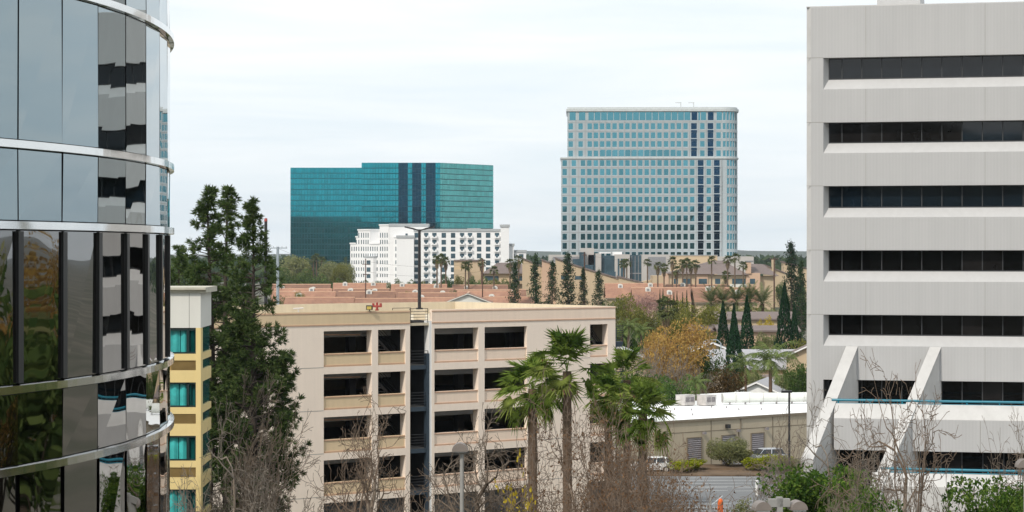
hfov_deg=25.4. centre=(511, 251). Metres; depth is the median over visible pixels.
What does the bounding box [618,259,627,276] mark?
fan palm
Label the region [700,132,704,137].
window
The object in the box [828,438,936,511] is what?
bare tree
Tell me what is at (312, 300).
townhouse
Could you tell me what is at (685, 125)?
window
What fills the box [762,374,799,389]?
brown roofed house
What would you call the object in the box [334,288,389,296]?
townhouse
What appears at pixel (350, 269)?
eucalyptus tree
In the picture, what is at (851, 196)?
window pane
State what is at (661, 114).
window
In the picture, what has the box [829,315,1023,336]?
window frame
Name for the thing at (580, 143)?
window
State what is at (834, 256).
window pane
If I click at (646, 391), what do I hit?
fan palm
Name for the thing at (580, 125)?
window
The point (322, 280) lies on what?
leafy tree
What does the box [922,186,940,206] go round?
window pane
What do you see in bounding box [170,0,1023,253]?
sky
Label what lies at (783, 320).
cypress tree
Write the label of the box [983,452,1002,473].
window pane
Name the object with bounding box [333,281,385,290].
townhouse
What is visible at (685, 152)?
window
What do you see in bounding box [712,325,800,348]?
pink walled house
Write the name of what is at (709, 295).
date palm
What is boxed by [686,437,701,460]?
roll door
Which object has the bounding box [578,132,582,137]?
window
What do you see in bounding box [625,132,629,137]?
window
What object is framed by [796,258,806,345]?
conifer
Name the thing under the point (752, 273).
apartment building
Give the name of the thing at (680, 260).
fan palm
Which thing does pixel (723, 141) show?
corner window
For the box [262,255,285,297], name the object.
leafy tree
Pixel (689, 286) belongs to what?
townhouse
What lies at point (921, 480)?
bare tree
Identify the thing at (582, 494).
bare tree
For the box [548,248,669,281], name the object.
office building
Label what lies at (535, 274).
conifer
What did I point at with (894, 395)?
window pane
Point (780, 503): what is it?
street lamp
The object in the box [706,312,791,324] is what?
tan house
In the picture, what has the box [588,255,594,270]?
window
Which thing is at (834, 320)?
window pane
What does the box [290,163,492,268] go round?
glass tower
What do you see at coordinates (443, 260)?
fan palm
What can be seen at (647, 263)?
fan palm
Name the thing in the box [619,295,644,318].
blossom tree
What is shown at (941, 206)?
window frame
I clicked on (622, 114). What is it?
window
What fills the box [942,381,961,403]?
window pane
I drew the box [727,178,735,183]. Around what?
corner window
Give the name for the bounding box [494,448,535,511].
yellow leaved tree
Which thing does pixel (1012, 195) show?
window pane
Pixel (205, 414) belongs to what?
window
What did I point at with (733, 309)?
cypress tree
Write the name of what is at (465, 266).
fan palm
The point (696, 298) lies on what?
townhouse
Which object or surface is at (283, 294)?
townhouse
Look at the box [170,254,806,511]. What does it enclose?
ground
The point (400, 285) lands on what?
townhouse
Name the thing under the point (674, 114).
window
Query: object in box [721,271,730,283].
fan palm
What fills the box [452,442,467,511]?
street lamp
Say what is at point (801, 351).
brown house
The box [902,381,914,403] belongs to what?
window pane
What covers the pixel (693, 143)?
window
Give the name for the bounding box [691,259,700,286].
fan palm
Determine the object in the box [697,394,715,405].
roof unit
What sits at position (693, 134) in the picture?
window
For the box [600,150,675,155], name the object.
terrace window
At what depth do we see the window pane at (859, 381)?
140.96 m
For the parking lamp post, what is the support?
on the parking garage
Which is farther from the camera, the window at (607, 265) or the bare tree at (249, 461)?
the window at (607, 265)
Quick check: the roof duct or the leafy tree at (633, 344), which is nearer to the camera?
the roof duct
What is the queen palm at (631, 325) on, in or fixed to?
on the ground
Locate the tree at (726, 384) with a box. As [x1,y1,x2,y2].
[699,360,747,393]
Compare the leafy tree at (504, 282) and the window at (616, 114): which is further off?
the window at (616, 114)
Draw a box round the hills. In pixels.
[196,250,806,259]
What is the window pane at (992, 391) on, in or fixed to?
in the office block
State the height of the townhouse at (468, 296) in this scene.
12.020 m
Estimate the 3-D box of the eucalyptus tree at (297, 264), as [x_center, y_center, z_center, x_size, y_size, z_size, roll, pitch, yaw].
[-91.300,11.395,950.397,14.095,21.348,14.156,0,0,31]
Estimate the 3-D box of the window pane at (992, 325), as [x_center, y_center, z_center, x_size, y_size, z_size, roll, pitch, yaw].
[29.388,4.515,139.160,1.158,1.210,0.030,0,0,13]
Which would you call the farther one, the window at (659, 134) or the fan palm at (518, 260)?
the window at (659, 134)
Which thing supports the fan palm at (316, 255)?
on the ground
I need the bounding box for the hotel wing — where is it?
[170,286,216,511]
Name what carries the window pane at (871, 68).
in the office block
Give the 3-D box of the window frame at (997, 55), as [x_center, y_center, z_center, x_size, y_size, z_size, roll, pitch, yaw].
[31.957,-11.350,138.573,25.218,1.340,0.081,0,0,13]
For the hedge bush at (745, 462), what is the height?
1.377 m
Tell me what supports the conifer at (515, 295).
on the ground
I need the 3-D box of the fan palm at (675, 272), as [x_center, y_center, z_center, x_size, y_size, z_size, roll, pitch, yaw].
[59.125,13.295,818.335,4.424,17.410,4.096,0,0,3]
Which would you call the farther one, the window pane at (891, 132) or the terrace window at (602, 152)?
the terrace window at (602, 152)
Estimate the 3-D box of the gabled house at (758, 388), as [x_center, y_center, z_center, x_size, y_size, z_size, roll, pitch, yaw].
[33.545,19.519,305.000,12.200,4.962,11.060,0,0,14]
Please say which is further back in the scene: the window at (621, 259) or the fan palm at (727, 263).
the window at (621, 259)
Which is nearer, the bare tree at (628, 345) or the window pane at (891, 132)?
the window pane at (891, 132)
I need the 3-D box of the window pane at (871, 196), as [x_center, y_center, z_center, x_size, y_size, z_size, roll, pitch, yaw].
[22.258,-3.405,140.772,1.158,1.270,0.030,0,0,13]
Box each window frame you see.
[630,256,640,280]
[828,380,1023,404]
[829,55,1023,79]
[829,121,1023,142]
[829,185,1023,207]
[829,250,1023,271]
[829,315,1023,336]
[838,450,1003,486]
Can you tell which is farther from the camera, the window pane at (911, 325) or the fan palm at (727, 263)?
the fan palm at (727, 263)
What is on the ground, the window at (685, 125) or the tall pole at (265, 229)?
the tall pole at (265, 229)
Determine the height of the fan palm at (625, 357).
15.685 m
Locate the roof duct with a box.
[721,392,806,404]
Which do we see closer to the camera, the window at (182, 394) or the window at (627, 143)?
the window at (182, 394)
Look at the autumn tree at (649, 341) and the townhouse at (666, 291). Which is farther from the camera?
the townhouse at (666, 291)
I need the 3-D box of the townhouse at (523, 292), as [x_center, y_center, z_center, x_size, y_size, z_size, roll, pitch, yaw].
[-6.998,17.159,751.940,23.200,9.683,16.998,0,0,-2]
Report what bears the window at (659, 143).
in the office tower at (648, 180)
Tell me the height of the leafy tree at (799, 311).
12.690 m
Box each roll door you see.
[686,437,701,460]
[721,434,735,463]
[751,432,764,451]
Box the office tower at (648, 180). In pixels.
[560,102,738,255]
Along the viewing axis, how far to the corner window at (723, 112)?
999.92 m
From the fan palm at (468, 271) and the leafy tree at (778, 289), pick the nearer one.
the fan palm at (468, 271)
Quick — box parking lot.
[619,463,798,511]
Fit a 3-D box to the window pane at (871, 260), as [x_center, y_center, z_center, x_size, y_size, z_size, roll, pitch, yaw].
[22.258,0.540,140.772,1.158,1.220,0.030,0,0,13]
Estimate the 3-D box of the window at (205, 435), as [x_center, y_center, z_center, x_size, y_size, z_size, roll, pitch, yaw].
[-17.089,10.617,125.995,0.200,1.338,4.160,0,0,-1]
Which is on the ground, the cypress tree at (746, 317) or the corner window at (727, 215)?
the cypress tree at (746, 317)
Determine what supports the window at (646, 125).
in the office tower at (648, 180)
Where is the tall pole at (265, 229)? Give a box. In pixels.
[264,218,267,304]
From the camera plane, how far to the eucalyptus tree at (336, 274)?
939.01 m
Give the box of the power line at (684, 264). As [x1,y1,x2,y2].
[589,255,766,264]
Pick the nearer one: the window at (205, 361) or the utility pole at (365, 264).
the window at (205, 361)
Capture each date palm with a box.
[689,282,728,313]
[700,281,742,311]
[717,280,755,311]
[731,280,771,311]
[740,282,778,311]
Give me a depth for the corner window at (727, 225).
999.31 m
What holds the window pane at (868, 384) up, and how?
in the office block
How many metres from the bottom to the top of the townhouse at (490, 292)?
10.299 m
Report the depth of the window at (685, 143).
999.68 m
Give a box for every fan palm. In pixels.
[309,255,316,276]
[313,253,319,282]
[318,257,324,266]
[432,255,442,287]
[438,253,445,287]
[443,256,450,283]
[460,260,470,288]
[466,260,472,288]
[477,258,485,284]
[490,266,498,288]
[490,349,562,511]
[505,259,513,288]
[513,255,523,287]
[520,325,615,511]
[584,369,636,493]
[592,345,664,499]
[602,377,680,510]
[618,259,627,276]
[623,258,631,277]
[644,258,651,282]
[653,261,662,286]
[655,295,680,337]
[660,263,669,286]
[667,256,677,286]
[670,265,681,286]
[678,259,686,282]
[681,257,690,286]
[688,261,693,285]
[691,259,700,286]
[707,256,716,286]
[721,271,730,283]
[722,255,732,285]
[730,252,739,286]
[738,261,747,286]
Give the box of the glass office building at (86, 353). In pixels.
[0,0,173,511]
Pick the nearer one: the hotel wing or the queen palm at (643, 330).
the hotel wing
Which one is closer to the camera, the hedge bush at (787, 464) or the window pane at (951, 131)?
the window pane at (951, 131)
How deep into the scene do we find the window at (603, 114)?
1000.90 m
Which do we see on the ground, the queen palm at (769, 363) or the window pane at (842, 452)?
the queen palm at (769, 363)
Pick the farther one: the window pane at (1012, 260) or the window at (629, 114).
the window at (629, 114)
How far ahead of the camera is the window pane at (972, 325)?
139.42 m
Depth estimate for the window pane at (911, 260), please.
140.23 m
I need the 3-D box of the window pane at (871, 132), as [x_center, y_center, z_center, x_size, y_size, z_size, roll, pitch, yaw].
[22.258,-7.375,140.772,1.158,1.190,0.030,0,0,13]
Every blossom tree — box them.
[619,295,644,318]
[633,292,666,330]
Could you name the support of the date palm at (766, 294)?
on the ground
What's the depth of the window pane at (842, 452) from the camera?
137.05 m
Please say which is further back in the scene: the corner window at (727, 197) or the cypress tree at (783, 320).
the corner window at (727, 197)
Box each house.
[617,346,645,376]
[687,324,739,344]
[690,341,725,392]
[703,349,794,392]
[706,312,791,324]
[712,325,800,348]
[736,377,784,392]
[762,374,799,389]
[782,344,806,372]
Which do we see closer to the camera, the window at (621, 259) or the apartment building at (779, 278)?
the apartment building at (779, 278)
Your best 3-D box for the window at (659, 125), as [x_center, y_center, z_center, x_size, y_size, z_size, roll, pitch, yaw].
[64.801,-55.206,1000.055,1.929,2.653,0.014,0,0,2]
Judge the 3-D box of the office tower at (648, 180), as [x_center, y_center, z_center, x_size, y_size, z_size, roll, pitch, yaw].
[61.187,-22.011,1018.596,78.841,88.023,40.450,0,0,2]
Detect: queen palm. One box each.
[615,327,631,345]
[617,318,641,348]
[630,322,655,351]
[681,373,712,400]
[725,352,760,391]
[744,341,803,392]
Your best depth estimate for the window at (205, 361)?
126.17 m
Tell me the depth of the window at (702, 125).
999.43 m
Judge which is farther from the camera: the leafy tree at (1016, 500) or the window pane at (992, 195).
the window pane at (992, 195)
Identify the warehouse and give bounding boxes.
[617,392,806,470]
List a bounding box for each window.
[170,328,195,353]
[170,382,195,406]
[170,436,195,460]
[170,489,195,511]
[203,326,208,351]
[203,357,208,367]
[203,379,208,403]
[203,409,208,420]
[203,430,208,456]
[203,461,208,472]
[203,482,208,508]
[485,276,498,280]
[562,150,720,255]
[570,112,575,119]
[578,123,582,128]
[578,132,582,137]
[578,141,582,146]
[579,112,584,119]
[588,112,593,119]
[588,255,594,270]
[595,112,600,119]
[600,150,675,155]
[601,112,606,119]
[601,256,614,273]
[606,123,610,128]
[606,132,610,137]
[606,141,610,146]
[607,112,612,119]
[612,123,616,128]
[612,132,616,137]
[612,141,616,146]
[614,112,619,119]
[620,112,625,119]
[621,259,624,276]
[625,123,629,128]
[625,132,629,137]
[625,141,629,146]
[627,112,632,119]
[630,255,640,281]
[633,112,638,119]
[640,112,644,119]
[644,123,648,128]
[644,132,648,137]
[644,141,648,146]
[646,112,651,119]
[652,112,657,119]
[657,123,661,128]
[657,132,661,137]
[657,141,661,146]
[659,112,664,119]
[665,112,670,119]
[670,123,674,128]
[670,132,674,137]
[670,141,674,146]
[672,112,676,119]
[678,112,683,119]
[683,123,687,128]
[683,132,687,137]
[683,141,687,146]
[684,112,689,119]
[691,123,696,128]
[691,132,696,137]
[691,141,696,146]
[691,150,719,255]
[692,112,696,119]
[699,279,706,283]
[700,123,704,128]
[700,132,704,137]
[700,141,704,146]
[701,112,705,119]
[708,112,713,119]
[708,123,712,128]
[708,132,712,137]
[708,141,712,146]
[716,123,720,128]
[716,132,720,137]
[716,141,720,146]
[717,112,721,119]
[723,112,735,119]
[723,123,735,129]
[723,132,735,137]
[723,141,735,146]
[723,150,735,156]
[727,160,735,165]
[727,169,735,174]
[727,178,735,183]
[727,188,735,193]
[727,197,735,202]
[727,206,735,211]
[727,215,735,220]
[727,225,735,230]
[727,234,735,239]
[727,243,735,248]
[732,279,745,283]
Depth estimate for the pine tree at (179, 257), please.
164.88 m
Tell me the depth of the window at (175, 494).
123.21 m
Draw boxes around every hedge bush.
[667,459,703,471]
[687,458,706,469]
[705,437,749,466]
[736,449,762,462]
[741,457,768,470]
[757,454,792,470]
[769,457,800,471]
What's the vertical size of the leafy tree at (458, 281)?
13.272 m
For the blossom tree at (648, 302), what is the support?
on the ground
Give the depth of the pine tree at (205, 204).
141.58 m
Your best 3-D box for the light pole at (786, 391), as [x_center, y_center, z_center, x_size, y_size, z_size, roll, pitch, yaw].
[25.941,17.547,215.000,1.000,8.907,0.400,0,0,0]
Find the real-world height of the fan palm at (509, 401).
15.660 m
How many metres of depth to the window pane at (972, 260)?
139.42 m
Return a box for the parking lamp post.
[405,226,433,319]
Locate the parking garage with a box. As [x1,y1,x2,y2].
[209,302,622,511]
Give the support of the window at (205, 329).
in the hotel wing
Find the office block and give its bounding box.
[801,0,1023,511]
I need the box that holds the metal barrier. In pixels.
[707,496,722,511]
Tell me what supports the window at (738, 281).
in the apartment building at (752, 273)
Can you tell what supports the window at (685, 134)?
in the office tower at (648, 180)
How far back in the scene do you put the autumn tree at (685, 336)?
298.86 m
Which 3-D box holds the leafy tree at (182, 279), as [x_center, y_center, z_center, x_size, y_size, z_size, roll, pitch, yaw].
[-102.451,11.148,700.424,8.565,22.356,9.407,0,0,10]
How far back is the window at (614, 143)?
1000.65 m
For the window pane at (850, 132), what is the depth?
141.02 m
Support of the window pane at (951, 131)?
in the office block
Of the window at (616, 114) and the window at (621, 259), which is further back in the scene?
the window at (616, 114)
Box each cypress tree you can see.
[716,301,729,345]
[723,311,744,392]
[729,303,736,348]
[740,295,754,348]
[774,281,793,348]
[788,302,799,348]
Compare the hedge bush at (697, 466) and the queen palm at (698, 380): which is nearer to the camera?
the hedge bush at (697, 466)
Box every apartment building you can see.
[454,260,521,288]
[522,257,651,305]
[650,261,778,309]
[763,260,806,306]
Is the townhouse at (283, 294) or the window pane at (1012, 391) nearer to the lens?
the window pane at (1012, 391)
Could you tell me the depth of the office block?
139.50 m
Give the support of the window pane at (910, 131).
in the office block
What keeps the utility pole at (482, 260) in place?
on the ground
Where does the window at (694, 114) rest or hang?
in the office tower at (648, 180)
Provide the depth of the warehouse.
238.35 m
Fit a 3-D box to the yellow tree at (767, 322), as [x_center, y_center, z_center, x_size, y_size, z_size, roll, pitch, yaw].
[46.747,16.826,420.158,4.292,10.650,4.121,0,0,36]
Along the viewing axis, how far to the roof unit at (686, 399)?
253.05 m
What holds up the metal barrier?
on the parking lot
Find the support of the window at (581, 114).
in the office tower at (648, 180)
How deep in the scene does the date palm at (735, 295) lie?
469.27 m
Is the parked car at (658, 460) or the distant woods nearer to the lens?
the parked car at (658, 460)
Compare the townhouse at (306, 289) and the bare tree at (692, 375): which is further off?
the townhouse at (306, 289)
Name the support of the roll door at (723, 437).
in the warehouse
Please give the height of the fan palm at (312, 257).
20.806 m
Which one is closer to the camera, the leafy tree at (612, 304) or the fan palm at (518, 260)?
the leafy tree at (612, 304)
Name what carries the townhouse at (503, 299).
on the ground
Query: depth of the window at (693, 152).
998.58 m
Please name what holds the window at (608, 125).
in the office tower at (648, 180)
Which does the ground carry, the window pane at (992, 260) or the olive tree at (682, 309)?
the olive tree at (682, 309)
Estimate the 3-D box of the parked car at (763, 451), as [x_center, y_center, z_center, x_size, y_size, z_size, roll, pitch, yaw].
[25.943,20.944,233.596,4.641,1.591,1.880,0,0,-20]
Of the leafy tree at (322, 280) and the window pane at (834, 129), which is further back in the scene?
the leafy tree at (322, 280)
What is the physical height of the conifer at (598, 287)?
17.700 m
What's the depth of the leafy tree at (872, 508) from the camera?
106.69 m
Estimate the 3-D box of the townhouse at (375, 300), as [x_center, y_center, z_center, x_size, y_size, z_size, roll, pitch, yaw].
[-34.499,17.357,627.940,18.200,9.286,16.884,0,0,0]
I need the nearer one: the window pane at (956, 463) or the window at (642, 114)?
the window pane at (956, 463)
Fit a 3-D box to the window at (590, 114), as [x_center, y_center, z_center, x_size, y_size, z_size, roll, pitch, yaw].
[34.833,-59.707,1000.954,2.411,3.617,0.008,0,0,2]
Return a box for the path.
[679,464,800,469]
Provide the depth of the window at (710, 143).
999.43 m
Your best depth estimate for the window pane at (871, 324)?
140.75 m
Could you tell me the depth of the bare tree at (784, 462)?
131.68 m
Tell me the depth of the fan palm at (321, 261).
983.24 m
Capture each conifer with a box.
[505,262,520,302]
[526,252,543,303]
[543,260,559,303]
[558,251,578,304]
[577,267,589,304]
[590,269,608,305]
[776,240,806,342]
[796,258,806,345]
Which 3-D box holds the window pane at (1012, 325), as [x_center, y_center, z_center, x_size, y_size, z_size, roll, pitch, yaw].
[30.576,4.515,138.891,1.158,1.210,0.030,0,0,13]
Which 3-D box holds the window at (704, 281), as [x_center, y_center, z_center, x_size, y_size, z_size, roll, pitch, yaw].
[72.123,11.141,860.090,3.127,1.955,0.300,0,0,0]
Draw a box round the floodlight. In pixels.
[366,305,372,310]
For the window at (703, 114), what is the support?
in the office tower at (648, 180)
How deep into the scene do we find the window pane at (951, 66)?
139.69 m
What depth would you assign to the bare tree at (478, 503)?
129.05 m
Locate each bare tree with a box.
[170,396,291,511]
[207,370,324,511]
[299,387,452,511]
[385,399,578,511]
[499,359,650,511]
[501,395,674,511]
[549,386,663,511]
[576,419,741,511]
[583,408,703,511]
[618,328,668,388]
[628,449,716,511]
[636,337,693,392]
[648,466,726,511]
[662,349,719,393]
[730,380,899,511]
[735,406,818,511]
[810,349,977,511]
[823,451,881,511]
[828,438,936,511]
[831,423,922,511]
[972,405,1023,510]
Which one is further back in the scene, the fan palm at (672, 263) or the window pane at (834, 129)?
the fan palm at (672, 263)
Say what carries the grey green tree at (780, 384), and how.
on the ground
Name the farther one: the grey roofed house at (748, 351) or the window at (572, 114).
the window at (572, 114)
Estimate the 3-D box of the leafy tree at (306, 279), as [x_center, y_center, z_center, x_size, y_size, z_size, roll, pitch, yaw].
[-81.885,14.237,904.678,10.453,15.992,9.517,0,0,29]
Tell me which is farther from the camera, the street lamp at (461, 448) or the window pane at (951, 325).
the window pane at (951, 325)
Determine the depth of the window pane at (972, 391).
139.45 m
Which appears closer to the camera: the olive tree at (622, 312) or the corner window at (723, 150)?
the olive tree at (622, 312)
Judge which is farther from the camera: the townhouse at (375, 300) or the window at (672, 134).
the window at (672, 134)
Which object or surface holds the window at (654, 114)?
in the office tower at (648, 180)
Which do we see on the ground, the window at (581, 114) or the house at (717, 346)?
the house at (717, 346)
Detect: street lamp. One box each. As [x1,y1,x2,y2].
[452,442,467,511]
[751,497,807,511]
[1015,458,1023,467]
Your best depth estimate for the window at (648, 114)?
1000.16 m
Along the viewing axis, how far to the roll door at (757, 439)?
238.78 m
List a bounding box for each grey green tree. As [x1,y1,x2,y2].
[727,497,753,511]
[732,371,762,391]
[753,331,782,348]
[772,370,796,391]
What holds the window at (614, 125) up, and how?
in the office tower at (648, 180)
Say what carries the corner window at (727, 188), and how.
in the office tower at (648, 180)
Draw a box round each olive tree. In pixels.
[610,292,646,337]
[631,311,663,338]
[657,298,693,360]
[672,304,727,347]
[695,327,717,342]
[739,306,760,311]
[787,338,806,348]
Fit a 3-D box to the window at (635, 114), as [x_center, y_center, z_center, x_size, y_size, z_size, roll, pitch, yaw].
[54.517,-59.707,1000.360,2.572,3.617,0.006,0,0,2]
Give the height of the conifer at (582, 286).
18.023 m
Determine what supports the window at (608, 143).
in the office tower at (648, 180)
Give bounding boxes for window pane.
[829,59,840,78]
[829,124,840,141]
[829,187,840,206]
[829,251,840,269]
[829,315,840,333]
[839,450,857,483]
[842,59,860,78]
[842,123,860,141]
[842,187,860,206]
[842,251,860,269]
[842,315,860,333]
[858,380,860,402]
[859,450,878,485]
[862,59,880,77]
[862,123,880,141]
[862,187,880,206]
[862,251,880,269]
[862,315,880,333]
[862,380,880,402]
[880,451,883,462]
[882,58,900,77]
[882,123,900,141]
[882,187,900,206]
[882,251,900,269]
[882,315,900,334]
[882,381,900,403]
[902,58,920,77]
[902,123,920,141]
[902,187,920,206]
[902,251,920,269]
[902,316,920,334]
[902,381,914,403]
[921,451,940,472]
[922,57,940,76]
[922,122,940,140]
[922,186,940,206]
[922,251,940,269]
[922,316,940,334]
[942,57,961,76]
[942,122,961,140]
[942,186,961,205]
[942,251,961,269]
[942,316,961,334]
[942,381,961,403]
[942,452,960,472]
[963,57,981,76]
[963,122,981,140]
[963,186,981,205]
[963,251,981,269]
[963,316,981,334]
[963,382,981,404]
[963,452,981,472]
[983,56,1001,75]
[983,122,1001,140]
[983,186,1001,205]
[983,251,1001,269]
[983,316,1001,334]
[983,382,1001,404]
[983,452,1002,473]
[1003,56,1022,75]
[1003,121,1022,140]
[1003,186,1022,205]
[1003,251,1022,269]
[1003,316,1022,335]
[1003,382,1022,404]
[1004,453,1023,473]
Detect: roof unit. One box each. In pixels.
[676,394,694,405]
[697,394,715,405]
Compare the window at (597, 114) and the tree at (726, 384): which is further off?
the window at (597, 114)
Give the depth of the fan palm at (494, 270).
808.84 m
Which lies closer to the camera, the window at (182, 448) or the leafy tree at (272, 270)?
the window at (182, 448)
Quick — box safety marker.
[718,498,722,511]
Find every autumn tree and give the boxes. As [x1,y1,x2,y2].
[637,328,674,379]
[643,317,715,391]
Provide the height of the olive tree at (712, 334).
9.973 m
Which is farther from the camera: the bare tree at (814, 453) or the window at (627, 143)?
the window at (627, 143)
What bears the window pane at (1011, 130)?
in the office block
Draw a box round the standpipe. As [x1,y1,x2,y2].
[372,302,381,310]
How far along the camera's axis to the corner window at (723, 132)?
999.68 m
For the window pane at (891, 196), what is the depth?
140.47 m
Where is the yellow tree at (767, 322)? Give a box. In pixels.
[758,315,773,324]
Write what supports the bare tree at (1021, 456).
on the ground
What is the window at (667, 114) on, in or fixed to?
in the office tower at (648, 180)
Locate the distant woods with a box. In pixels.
[170,254,806,285]
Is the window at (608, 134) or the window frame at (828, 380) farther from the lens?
the window at (608, 134)
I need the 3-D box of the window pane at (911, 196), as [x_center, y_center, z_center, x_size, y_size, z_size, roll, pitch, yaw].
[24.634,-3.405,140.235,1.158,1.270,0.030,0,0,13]
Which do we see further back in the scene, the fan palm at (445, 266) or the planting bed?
the fan palm at (445, 266)
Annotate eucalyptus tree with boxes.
[279,254,311,283]
[292,259,314,278]
[317,261,341,283]
[330,263,351,286]
[339,262,355,280]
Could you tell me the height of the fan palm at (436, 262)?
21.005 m
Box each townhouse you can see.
[271,284,330,298]
[271,291,335,303]
[274,287,332,290]
[284,297,354,303]
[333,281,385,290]
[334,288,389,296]
[338,289,395,297]
[354,298,417,302]
[391,283,446,290]
[395,288,453,297]
[398,292,456,297]
[421,297,484,301]
[445,291,492,302]
[452,285,507,291]
[456,289,525,295]
[457,290,520,296]
[484,296,534,303]
[603,283,662,307]
[630,287,691,318]
[665,283,729,311]
[690,286,758,317]
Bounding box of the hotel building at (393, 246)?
[349,224,526,283]
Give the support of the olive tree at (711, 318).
on the ground
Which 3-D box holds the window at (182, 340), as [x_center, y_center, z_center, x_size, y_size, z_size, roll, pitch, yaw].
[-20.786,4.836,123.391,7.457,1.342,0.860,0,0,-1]
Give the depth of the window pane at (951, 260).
139.69 m
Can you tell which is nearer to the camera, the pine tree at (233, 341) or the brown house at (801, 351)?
the pine tree at (233, 341)
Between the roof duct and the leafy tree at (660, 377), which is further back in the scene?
the leafy tree at (660, 377)
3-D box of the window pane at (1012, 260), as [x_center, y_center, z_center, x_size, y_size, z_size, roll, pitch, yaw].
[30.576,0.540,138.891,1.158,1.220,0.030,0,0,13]
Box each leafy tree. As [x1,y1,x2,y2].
[170,261,189,285]
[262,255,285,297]
[274,266,294,283]
[292,268,316,283]
[309,274,329,283]
[442,273,452,287]
[453,275,464,284]
[466,275,476,284]
[473,276,489,284]
[487,278,500,284]
[500,277,512,288]
[602,300,617,320]
[617,326,654,357]
[618,368,651,392]
[631,373,668,389]
[657,375,697,401]
[692,347,724,390]
[756,461,855,511]
[775,282,782,306]
[782,361,806,391]
[788,294,806,331]
[806,463,879,511]
[846,486,904,511]
[941,474,1014,511]
[978,481,1023,511]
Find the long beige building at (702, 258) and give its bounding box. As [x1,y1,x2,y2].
[670,255,753,274]
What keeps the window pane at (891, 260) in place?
in the office block
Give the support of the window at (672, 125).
in the office tower at (648, 180)
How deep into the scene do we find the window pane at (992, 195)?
139.14 m
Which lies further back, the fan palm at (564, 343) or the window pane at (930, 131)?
the fan palm at (564, 343)
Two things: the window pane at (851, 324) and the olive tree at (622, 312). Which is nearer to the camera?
the window pane at (851, 324)
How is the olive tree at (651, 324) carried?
on the ground
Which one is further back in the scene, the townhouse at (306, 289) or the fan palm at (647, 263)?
the fan palm at (647, 263)
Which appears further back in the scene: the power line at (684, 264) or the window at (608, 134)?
the window at (608, 134)
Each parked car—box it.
[630,456,673,471]
[749,447,787,463]
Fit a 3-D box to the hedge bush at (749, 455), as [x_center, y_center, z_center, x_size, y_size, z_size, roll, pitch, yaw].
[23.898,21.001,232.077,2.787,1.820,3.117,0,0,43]
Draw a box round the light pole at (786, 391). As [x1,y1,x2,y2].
[781,390,791,464]
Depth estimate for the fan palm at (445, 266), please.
826.66 m
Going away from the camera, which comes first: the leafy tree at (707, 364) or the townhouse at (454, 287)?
the leafy tree at (707, 364)
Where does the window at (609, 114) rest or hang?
in the office tower at (648, 180)
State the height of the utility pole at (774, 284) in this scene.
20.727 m
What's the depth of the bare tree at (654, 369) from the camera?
270.01 m
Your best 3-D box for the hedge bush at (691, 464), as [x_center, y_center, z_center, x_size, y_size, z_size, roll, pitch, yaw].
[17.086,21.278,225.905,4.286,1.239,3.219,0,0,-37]
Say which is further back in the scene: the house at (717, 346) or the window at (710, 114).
the window at (710, 114)
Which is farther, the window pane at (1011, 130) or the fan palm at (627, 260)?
the fan palm at (627, 260)
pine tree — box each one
[170,245,189,285]
[181,183,275,511]
[197,184,269,509]
[209,196,311,511]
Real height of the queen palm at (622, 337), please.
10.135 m
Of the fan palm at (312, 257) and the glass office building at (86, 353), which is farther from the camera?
the fan palm at (312, 257)
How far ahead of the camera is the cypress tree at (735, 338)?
317.53 m
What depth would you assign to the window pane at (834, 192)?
141.27 m
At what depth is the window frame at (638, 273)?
932.71 m
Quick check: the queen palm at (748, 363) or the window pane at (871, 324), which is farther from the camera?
the queen palm at (748, 363)
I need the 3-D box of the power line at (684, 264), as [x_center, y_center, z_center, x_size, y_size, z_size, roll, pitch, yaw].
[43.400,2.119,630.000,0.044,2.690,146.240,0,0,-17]
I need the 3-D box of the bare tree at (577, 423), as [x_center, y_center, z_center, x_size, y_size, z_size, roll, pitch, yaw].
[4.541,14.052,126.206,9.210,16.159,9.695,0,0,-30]
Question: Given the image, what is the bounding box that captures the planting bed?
[650,470,768,475]
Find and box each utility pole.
[269,246,286,304]
[362,259,368,297]
[479,259,485,296]
[773,257,774,307]
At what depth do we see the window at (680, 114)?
999.68 m
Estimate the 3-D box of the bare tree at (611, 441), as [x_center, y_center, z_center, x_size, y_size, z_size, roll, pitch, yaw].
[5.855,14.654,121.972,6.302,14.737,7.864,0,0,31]
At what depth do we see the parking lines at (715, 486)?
213.28 m
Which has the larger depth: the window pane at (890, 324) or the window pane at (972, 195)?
the window pane at (890, 324)
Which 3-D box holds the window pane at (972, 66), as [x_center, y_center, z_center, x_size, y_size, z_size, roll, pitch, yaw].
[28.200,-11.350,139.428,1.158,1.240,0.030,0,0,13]
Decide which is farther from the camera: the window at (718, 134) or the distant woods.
the distant woods
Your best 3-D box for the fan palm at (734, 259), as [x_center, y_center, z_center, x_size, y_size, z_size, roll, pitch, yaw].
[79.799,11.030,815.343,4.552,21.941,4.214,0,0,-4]
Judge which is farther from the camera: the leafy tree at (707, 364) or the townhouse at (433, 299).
the townhouse at (433, 299)
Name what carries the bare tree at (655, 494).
on the ground
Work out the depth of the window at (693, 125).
999.68 m
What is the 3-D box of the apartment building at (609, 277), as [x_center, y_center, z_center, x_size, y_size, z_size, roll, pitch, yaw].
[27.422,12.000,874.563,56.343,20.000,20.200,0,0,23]
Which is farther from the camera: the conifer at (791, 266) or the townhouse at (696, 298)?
the townhouse at (696, 298)
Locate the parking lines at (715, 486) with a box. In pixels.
[685,477,769,507]
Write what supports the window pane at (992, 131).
in the office block

